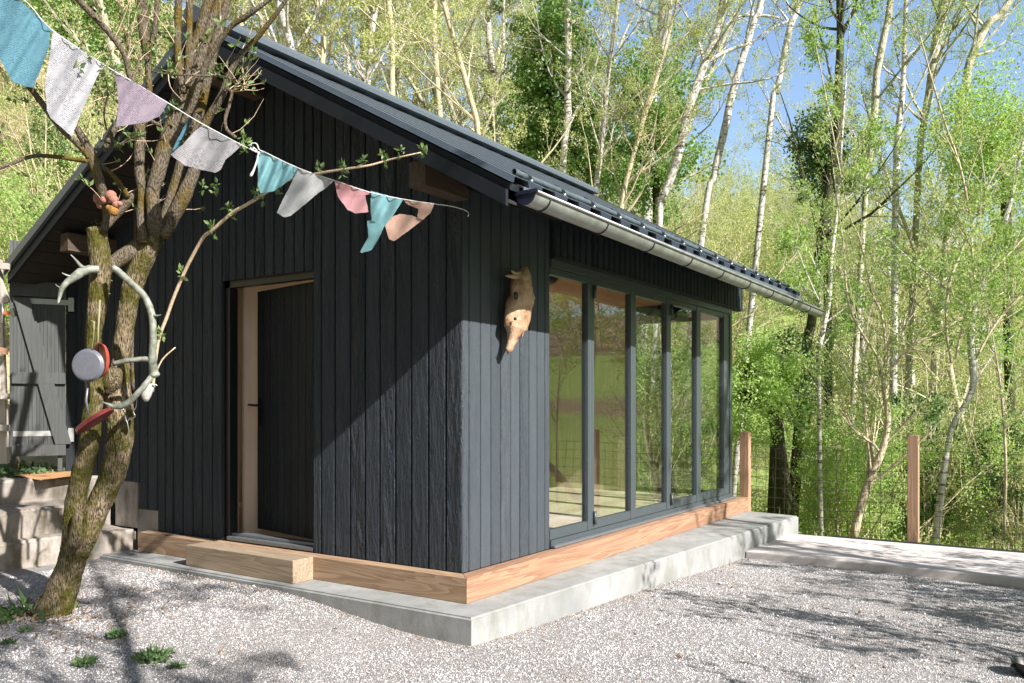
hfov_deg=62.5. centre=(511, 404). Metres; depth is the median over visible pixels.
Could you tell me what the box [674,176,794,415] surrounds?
shrub
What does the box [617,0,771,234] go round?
tree
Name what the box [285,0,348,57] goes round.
tree
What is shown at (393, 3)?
tree
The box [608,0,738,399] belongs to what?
tree
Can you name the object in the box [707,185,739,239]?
tree
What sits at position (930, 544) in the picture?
edging board
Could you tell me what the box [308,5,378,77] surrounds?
tree
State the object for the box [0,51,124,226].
shrub
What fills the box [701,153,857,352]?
tree
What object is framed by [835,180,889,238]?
shrub
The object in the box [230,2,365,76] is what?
tree
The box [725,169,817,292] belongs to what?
shrub
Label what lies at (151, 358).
antler
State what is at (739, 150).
tree
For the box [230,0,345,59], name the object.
tree
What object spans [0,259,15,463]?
board frame
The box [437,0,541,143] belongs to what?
tree
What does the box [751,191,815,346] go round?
tree
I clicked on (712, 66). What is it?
tree
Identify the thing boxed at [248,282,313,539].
door
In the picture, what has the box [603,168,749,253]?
shrub
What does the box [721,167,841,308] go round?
shrub
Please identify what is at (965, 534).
shrub
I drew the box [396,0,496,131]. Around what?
tree
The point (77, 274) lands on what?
antler
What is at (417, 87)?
tree
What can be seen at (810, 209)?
shrub
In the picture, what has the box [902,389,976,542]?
shrub
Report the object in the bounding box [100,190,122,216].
plush toy
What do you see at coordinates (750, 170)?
shrub
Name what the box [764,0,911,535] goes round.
tree
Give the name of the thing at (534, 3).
tree
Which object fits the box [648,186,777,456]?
shrub
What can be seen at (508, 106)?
tree
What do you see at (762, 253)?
shrub
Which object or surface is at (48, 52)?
shrub
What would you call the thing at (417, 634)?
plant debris
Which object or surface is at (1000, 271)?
shrub
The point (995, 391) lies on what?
shrub
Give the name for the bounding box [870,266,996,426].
shrub
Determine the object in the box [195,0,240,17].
tree
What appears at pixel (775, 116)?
tree
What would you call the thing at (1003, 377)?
shrub
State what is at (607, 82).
tree
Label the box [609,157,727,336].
shrub
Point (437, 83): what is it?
tree
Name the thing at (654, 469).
bramble
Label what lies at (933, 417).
shrub
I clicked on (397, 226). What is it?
prayer flag
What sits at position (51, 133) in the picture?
shrub
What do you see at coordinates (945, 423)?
shrub
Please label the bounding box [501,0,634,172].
tree
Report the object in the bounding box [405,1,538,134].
tree
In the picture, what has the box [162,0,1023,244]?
sky
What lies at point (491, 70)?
tree
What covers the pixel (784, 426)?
shrub
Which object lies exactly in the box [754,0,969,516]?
tree
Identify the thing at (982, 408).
shrub
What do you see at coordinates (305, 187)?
prayer flag
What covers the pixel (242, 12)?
tree
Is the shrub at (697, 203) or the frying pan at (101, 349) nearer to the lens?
the frying pan at (101, 349)
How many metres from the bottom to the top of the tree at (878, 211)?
13.146 m
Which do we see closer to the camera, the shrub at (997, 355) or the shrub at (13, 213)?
the shrub at (13, 213)
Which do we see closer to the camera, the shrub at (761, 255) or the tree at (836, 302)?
the tree at (836, 302)
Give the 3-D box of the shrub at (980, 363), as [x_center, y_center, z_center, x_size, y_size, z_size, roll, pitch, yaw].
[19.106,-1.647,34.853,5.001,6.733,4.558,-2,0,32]
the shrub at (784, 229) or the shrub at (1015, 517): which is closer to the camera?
the shrub at (1015, 517)
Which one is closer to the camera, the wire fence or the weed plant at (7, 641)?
the weed plant at (7, 641)
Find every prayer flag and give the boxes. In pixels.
[0,0,50,87]
[45,30,102,136]
[113,69,167,126]
[161,104,190,153]
[171,125,241,172]
[256,152,297,193]
[277,169,332,216]
[334,181,368,212]
[360,191,401,252]
[385,200,433,240]
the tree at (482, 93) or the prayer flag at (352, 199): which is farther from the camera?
the tree at (482, 93)
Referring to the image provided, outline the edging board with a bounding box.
[834,536,1023,552]
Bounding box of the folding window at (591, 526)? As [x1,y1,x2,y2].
[549,259,735,547]
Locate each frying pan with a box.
[72,320,104,381]
[75,385,113,433]
[93,300,109,378]
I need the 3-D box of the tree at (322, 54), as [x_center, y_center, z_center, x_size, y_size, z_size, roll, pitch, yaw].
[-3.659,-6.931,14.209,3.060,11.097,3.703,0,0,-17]
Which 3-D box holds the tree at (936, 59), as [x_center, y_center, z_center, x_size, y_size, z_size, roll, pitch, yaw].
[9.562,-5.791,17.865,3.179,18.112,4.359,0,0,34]
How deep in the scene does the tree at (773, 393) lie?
10.91 m
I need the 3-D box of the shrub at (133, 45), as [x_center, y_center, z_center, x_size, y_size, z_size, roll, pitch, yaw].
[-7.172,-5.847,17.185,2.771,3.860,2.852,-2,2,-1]
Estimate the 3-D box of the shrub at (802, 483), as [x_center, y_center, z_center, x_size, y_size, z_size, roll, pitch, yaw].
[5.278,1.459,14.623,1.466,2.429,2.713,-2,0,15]
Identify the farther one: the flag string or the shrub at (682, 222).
the shrub at (682, 222)
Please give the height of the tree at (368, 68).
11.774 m
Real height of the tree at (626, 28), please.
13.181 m
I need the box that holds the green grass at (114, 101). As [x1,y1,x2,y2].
[0,1,1011,549]
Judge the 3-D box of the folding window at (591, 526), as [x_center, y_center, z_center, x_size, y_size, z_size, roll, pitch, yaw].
[1.442,-0.005,8.417,0.185,2.264,4.286,0,0,34]
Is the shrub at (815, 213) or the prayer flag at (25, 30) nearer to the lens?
the prayer flag at (25, 30)
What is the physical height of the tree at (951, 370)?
10.575 m
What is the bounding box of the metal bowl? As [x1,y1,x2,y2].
[1010,656,1023,675]
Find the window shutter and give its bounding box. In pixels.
[10,240,74,472]
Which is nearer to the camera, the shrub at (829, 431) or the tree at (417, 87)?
the shrub at (829, 431)
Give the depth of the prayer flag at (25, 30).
4.78 m
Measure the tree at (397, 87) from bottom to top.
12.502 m
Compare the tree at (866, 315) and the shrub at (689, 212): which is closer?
the tree at (866, 315)
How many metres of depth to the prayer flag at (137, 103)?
4.94 m
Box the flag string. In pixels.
[24,0,468,215]
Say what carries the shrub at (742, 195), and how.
on the hillside
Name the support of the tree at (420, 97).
on the hillside
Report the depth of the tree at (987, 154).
15.81 m
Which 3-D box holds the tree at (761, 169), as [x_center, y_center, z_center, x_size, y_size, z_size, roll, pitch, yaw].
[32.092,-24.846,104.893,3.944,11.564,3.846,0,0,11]
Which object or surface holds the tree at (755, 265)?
on the hillside
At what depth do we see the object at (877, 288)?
40.08 m
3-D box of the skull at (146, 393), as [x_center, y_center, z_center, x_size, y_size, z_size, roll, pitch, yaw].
[-2.233,-0.071,5.198,0.116,0.109,0.053,0,0,6]
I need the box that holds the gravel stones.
[0,558,1023,682]
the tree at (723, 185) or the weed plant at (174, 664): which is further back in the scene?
the tree at (723, 185)
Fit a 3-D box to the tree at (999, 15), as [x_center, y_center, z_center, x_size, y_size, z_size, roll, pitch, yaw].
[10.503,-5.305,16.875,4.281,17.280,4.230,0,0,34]
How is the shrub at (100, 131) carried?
on the hillside
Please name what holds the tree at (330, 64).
on the hillside
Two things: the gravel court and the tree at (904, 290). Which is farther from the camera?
the tree at (904, 290)
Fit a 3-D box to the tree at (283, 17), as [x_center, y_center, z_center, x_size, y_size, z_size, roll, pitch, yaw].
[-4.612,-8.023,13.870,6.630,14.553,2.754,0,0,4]
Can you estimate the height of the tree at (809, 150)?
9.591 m
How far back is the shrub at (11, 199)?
10.94 m
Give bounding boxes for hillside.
[0,0,1023,541]
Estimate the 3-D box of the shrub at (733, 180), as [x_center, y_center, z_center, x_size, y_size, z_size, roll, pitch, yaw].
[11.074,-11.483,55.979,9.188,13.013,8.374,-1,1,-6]
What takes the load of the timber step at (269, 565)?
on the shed
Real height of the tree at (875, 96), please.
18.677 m
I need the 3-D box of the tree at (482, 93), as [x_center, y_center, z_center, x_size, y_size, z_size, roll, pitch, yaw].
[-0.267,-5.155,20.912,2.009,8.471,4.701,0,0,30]
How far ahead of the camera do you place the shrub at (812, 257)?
62.90 m
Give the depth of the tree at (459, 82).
23.66 m
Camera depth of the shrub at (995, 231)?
43.84 m
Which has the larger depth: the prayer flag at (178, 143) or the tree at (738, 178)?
the tree at (738, 178)
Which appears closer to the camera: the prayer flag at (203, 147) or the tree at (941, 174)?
the prayer flag at (203, 147)
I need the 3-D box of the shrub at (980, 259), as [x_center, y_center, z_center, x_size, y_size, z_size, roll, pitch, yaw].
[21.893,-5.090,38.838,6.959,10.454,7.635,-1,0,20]
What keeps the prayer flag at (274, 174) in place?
hanging from the flag string
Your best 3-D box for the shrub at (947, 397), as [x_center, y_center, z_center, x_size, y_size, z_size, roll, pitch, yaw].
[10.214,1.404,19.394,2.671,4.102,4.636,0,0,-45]
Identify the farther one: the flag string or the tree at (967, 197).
the tree at (967, 197)
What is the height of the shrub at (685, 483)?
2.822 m
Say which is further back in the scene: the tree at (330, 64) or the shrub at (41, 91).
the tree at (330, 64)
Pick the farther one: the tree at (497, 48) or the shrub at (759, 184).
the shrub at (759, 184)
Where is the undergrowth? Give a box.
[637,437,1021,550]
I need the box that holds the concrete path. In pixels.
[746,534,1023,588]
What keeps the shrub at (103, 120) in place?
on the hillside
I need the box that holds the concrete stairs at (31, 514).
[0,473,135,570]
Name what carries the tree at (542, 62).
on the hillside
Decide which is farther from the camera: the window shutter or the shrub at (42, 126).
the shrub at (42, 126)
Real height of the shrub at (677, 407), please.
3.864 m
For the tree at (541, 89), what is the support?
on the hillside
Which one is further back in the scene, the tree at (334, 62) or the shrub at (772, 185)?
the shrub at (772, 185)
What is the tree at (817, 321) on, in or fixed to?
on the hillside
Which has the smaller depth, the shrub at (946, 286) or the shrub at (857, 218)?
the shrub at (946, 286)
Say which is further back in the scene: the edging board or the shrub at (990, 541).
the shrub at (990, 541)
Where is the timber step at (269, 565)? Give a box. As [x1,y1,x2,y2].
[186,542,312,583]
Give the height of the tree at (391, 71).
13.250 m
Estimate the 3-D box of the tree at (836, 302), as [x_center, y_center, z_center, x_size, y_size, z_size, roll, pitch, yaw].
[7.758,-1.692,20.241,3.237,9.551,3.075,0,0,-36]
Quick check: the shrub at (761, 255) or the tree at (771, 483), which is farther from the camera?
the shrub at (761, 255)
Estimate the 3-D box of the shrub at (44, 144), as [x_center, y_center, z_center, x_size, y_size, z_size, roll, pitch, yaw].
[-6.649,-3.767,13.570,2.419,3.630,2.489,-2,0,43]
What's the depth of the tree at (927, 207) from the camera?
53.45 m
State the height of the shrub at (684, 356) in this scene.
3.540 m
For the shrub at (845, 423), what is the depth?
19.90 m
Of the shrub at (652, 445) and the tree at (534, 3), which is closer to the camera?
the shrub at (652, 445)
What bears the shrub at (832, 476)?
on the hillside
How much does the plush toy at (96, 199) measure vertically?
0.108 m
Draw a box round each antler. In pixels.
[55,255,99,303]
[102,265,160,408]
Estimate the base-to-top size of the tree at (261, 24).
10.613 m
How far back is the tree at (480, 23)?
21.87 m
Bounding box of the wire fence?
[637,432,1023,549]
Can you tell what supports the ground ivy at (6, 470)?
on the hillside
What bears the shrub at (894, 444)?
on the hillside
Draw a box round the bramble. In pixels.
[0,65,1021,547]
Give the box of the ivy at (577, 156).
[479,102,638,203]
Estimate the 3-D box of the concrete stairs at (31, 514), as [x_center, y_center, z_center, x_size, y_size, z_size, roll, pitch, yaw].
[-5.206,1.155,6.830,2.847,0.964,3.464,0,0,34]
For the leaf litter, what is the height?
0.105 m
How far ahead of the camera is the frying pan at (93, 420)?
5.11 m
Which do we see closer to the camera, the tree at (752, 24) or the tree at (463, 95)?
the tree at (752, 24)
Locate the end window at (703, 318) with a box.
[636,316,715,493]
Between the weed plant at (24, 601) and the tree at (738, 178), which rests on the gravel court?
the weed plant at (24, 601)
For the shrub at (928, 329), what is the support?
on the hillside
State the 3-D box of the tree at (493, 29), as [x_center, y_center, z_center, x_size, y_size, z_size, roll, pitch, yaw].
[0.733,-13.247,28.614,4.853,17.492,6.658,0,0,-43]
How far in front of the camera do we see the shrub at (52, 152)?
11.11 m
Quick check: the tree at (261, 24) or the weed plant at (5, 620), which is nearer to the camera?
the weed plant at (5, 620)
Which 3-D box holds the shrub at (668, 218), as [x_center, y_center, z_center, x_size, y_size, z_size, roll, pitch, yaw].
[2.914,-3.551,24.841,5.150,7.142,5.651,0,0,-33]
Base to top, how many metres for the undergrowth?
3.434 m
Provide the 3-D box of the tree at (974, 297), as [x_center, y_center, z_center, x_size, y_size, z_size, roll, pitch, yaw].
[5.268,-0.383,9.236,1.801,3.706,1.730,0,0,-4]
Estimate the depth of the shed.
6.65 m
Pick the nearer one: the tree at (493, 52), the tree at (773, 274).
the tree at (773, 274)
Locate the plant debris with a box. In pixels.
[97,559,748,649]
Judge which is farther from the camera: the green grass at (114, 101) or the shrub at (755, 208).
the shrub at (755, 208)
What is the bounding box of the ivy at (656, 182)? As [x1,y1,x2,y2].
[554,18,730,470]
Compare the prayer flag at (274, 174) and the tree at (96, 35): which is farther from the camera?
the tree at (96, 35)
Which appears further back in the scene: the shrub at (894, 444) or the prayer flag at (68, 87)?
the shrub at (894, 444)
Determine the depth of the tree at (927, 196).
19.67 m
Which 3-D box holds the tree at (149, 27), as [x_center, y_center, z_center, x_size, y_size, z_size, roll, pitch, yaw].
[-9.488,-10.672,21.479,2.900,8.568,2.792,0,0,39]
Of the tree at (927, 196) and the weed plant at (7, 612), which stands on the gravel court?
the weed plant at (7, 612)
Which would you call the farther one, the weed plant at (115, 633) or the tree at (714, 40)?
the tree at (714, 40)
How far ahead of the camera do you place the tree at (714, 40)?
14.94 m
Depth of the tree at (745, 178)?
97.19 m
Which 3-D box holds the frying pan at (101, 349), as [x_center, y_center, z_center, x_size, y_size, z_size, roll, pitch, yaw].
[-2.504,-0.396,5.141,0.221,0.484,0.025,0,0,42]
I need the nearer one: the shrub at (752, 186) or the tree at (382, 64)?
the tree at (382, 64)
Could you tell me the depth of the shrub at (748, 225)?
31.90 m
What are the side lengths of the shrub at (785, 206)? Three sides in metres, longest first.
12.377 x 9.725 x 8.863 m
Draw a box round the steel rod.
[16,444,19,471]
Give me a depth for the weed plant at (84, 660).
4.47 m
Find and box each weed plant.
[0,587,82,620]
[0,603,34,619]
[0,616,16,623]
[0,637,17,644]
[15,625,34,632]
[71,653,99,667]
[103,628,129,638]
[128,643,175,664]
[163,660,187,668]
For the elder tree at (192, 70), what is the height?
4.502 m
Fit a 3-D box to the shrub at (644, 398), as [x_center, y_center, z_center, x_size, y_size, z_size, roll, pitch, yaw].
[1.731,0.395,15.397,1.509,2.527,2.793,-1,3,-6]
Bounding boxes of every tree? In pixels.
[0,0,427,618]
[20,0,173,152]
[44,0,153,81]
[96,0,199,65]
[153,0,336,60]
[156,0,336,58]
[159,0,302,44]
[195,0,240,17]
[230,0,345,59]
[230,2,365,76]
[231,0,356,56]
[231,0,421,81]
[246,0,362,70]
[253,0,355,65]
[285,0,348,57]
[296,0,431,108]
[305,0,441,84]
[307,0,457,95]
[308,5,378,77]
[326,4,386,90]
[332,0,463,97]
[338,0,363,75]
[341,0,550,166]
[348,0,591,165]
[353,2,412,99]
[359,0,512,104]
[361,0,513,144]
[376,0,528,142]
[378,0,491,117]
[381,0,449,108]
[388,0,500,123]
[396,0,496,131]
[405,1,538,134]
[415,0,532,128]
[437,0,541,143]
[438,9,523,145]
[441,0,521,132]
[446,23,508,138]
[450,2,525,154]
[452,0,543,129]
[460,31,515,137]
[463,21,555,148]
[478,0,618,198]
[484,0,622,180]
[496,0,615,188]
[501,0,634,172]
[545,0,718,222]
[549,0,747,246]
[577,58,666,226]
[582,0,685,157]
[606,1,714,209]
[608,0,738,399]
[615,0,770,239]
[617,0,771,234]
[644,0,804,491]
[671,0,834,493]
[682,161,762,355]
[685,173,730,247]
[689,314,829,515]
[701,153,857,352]
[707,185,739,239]
[716,0,826,495]
[718,121,753,193]
[719,51,931,419]
[726,162,754,204]
[739,323,848,513]
[741,175,754,204]
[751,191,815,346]
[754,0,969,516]
[755,159,781,206]
[763,135,818,205]
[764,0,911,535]
[768,0,1023,536]
[772,128,905,442]
[783,106,862,522]
[797,67,986,410]
[810,88,911,536]
[824,0,977,538]
[827,59,1020,548]
[832,0,958,523]
[842,121,977,421]
[860,23,1023,543]
[879,0,999,439]
[880,0,1023,362]
[890,115,1023,543]
[902,27,1023,546]
[906,214,1023,538]
[910,176,942,250]
[925,0,1023,438]
[926,131,951,256]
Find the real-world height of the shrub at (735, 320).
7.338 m
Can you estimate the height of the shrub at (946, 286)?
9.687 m
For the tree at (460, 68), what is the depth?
13.15 m
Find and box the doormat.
[13,471,70,479]
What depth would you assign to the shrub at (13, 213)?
10.34 m
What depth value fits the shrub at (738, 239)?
50.86 m
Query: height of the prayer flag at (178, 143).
0.347 m
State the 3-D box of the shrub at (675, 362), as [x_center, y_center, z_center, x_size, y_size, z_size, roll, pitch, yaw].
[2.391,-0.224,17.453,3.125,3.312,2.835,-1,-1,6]
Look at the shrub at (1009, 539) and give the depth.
13.37 m
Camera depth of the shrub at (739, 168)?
77.67 m
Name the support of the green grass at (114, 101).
on the hillside
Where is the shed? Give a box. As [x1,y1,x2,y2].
[3,4,825,645]
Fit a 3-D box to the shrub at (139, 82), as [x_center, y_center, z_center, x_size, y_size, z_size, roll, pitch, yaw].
[-7.295,-5.059,15.097,2.917,3.858,2.834,-2,0,-36]
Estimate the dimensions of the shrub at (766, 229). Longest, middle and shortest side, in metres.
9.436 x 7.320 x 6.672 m
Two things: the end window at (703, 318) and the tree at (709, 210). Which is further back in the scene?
the tree at (709, 210)
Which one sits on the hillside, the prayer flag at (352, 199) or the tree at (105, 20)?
the tree at (105, 20)
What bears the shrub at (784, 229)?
on the hillside
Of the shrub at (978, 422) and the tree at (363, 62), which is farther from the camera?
the tree at (363, 62)
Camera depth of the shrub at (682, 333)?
26.17 m
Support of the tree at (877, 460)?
on the hillside
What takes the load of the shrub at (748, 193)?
on the hillside
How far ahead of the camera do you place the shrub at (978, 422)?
15.79 m
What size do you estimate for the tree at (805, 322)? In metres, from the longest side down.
10.606 x 7.823 x 7.130 m
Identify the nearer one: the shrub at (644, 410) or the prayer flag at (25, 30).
the prayer flag at (25, 30)
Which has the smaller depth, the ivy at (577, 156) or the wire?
the wire
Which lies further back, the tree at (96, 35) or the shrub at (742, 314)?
the shrub at (742, 314)
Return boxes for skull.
[141,384,156,400]
[504,267,534,352]
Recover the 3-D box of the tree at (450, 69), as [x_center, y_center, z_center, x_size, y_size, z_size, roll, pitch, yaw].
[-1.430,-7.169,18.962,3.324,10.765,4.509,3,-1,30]
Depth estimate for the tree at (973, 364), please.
11.49 m
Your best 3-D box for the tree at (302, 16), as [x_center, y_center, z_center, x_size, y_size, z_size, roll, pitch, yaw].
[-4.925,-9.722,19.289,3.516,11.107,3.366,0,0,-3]
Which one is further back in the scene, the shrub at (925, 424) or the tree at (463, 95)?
the tree at (463, 95)
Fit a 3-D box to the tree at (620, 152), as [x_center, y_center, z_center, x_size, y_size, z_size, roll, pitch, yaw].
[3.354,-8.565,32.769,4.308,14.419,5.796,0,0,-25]
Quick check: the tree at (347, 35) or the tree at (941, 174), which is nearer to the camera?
the tree at (347, 35)
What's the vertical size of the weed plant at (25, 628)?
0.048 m
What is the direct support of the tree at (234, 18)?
on the hillside
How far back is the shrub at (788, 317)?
32.02 m
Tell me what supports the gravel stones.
on the gravel court
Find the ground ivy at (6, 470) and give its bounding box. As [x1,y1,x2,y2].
[0,460,67,477]
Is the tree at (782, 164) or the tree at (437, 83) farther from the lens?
the tree at (782, 164)
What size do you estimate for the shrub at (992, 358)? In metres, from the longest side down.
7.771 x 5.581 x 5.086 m
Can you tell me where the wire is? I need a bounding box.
[123,399,136,436]
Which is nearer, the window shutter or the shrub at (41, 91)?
the window shutter
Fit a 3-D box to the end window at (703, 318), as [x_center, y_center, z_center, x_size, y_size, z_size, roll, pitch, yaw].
[2.018,0.016,10.510,1.155,2.170,0.040,0,0,34]
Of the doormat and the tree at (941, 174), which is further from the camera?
the tree at (941, 174)
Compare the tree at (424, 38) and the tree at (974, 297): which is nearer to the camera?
the tree at (974, 297)
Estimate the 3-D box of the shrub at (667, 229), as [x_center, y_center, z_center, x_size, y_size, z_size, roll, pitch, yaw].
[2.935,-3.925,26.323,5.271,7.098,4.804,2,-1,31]
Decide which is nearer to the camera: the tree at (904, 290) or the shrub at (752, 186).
the tree at (904, 290)
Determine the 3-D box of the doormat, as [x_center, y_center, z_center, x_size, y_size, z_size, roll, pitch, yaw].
[-4.320,0.664,7.944,0.645,0.033,0.821,0,0,0]
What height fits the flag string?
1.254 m
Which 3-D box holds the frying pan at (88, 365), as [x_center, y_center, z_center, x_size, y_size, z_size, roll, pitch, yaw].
[-2.548,-0.318,5.061,0.200,0.370,0.022,0,0,3]
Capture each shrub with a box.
[0,3,88,91]
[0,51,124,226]
[0,53,116,221]
[0,137,36,289]
[0,144,84,334]
[6,74,94,202]
[7,51,89,145]
[9,46,170,143]
[11,10,173,156]
[18,106,102,215]
[32,85,118,207]
[63,86,116,181]
[87,27,170,118]
[136,9,173,65]
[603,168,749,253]
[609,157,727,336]
[612,144,747,330]
[614,168,711,341]
[620,166,736,232]
[624,196,686,336]
[626,153,759,251]
[626,194,710,232]
[630,207,714,237]
[637,192,781,344]
[637,321,749,493]
[637,324,705,443]
[637,324,715,493]
[637,326,715,492]
[637,361,652,466]
[637,362,764,494]
[638,321,707,470]
[646,225,714,394]
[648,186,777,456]
[649,212,795,396]
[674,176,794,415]
[676,236,783,402]
[677,200,764,329]
[679,139,789,264]
[682,159,743,234]
[687,244,798,434]
[688,147,773,248]
[700,172,805,274]
[709,176,774,269]
[718,190,816,316]
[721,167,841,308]
[725,143,849,273]
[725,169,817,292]
[726,202,785,295]
[727,219,782,307]
[733,179,758,226]
[735,160,800,211]
[738,172,807,218]
[740,158,801,217]
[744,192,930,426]
[744,197,838,299]
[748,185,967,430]
[751,371,887,501]
[752,176,855,265]
[771,188,874,288]
[778,176,875,236]
[782,210,855,301]
[783,310,954,438]
[785,419,854,535]
[786,396,951,538]
[787,385,1023,546]
[790,388,914,493]
[790,394,969,539]
[791,384,1023,539]
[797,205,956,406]
[831,204,889,292]
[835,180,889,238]
[851,308,1023,543]
[856,378,1023,542]
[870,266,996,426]
[879,215,1023,382]
[898,239,1001,405]
[900,443,999,547]
[902,388,1023,546]
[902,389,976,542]
[903,204,1023,449]
[914,249,1002,360]
[914,303,1023,424]
[915,209,1023,385]
[922,287,1023,435]
[935,408,1023,549]
[936,353,1023,550]
[941,229,1023,329]
[948,272,1023,429]
[953,328,1023,418]
[958,386,1022,450]
[959,177,1023,329]
[961,382,1023,549]
[971,436,1020,548]
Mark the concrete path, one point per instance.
(997, 568)
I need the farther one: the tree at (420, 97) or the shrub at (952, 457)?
the tree at (420, 97)
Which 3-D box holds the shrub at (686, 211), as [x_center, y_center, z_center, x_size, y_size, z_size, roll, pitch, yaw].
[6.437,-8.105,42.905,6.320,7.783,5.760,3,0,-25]
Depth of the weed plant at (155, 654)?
4.60 m
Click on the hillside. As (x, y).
(28, 460)
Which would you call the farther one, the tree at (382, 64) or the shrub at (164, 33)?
the tree at (382, 64)
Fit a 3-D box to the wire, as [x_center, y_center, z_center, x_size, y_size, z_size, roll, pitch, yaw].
[-2.379,0.089,5.250,0.094,0.238,0.008,0,0,0]
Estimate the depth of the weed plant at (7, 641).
4.75 m
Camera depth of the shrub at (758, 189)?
77.86 m
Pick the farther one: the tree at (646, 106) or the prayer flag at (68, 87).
the tree at (646, 106)
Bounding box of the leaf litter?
[0,587,187,658]
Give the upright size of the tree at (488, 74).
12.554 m
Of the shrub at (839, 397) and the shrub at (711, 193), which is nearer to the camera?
the shrub at (839, 397)
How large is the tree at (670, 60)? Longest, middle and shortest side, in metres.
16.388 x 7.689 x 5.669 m
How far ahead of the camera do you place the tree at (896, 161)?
16.95 m
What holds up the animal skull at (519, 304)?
attached to the shed
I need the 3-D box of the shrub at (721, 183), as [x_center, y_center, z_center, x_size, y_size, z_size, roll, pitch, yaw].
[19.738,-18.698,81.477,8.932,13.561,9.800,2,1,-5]
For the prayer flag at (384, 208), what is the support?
hanging from the flag string
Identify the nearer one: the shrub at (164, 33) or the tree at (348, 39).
the shrub at (164, 33)
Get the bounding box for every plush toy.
[93,192,101,208]
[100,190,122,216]
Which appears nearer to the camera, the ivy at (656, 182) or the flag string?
the flag string
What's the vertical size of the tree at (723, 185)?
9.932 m
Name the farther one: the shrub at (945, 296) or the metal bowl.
the shrub at (945, 296)
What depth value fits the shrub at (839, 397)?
27.58 m
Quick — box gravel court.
[0,558,1023,682]
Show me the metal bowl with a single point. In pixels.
(1017, 664)

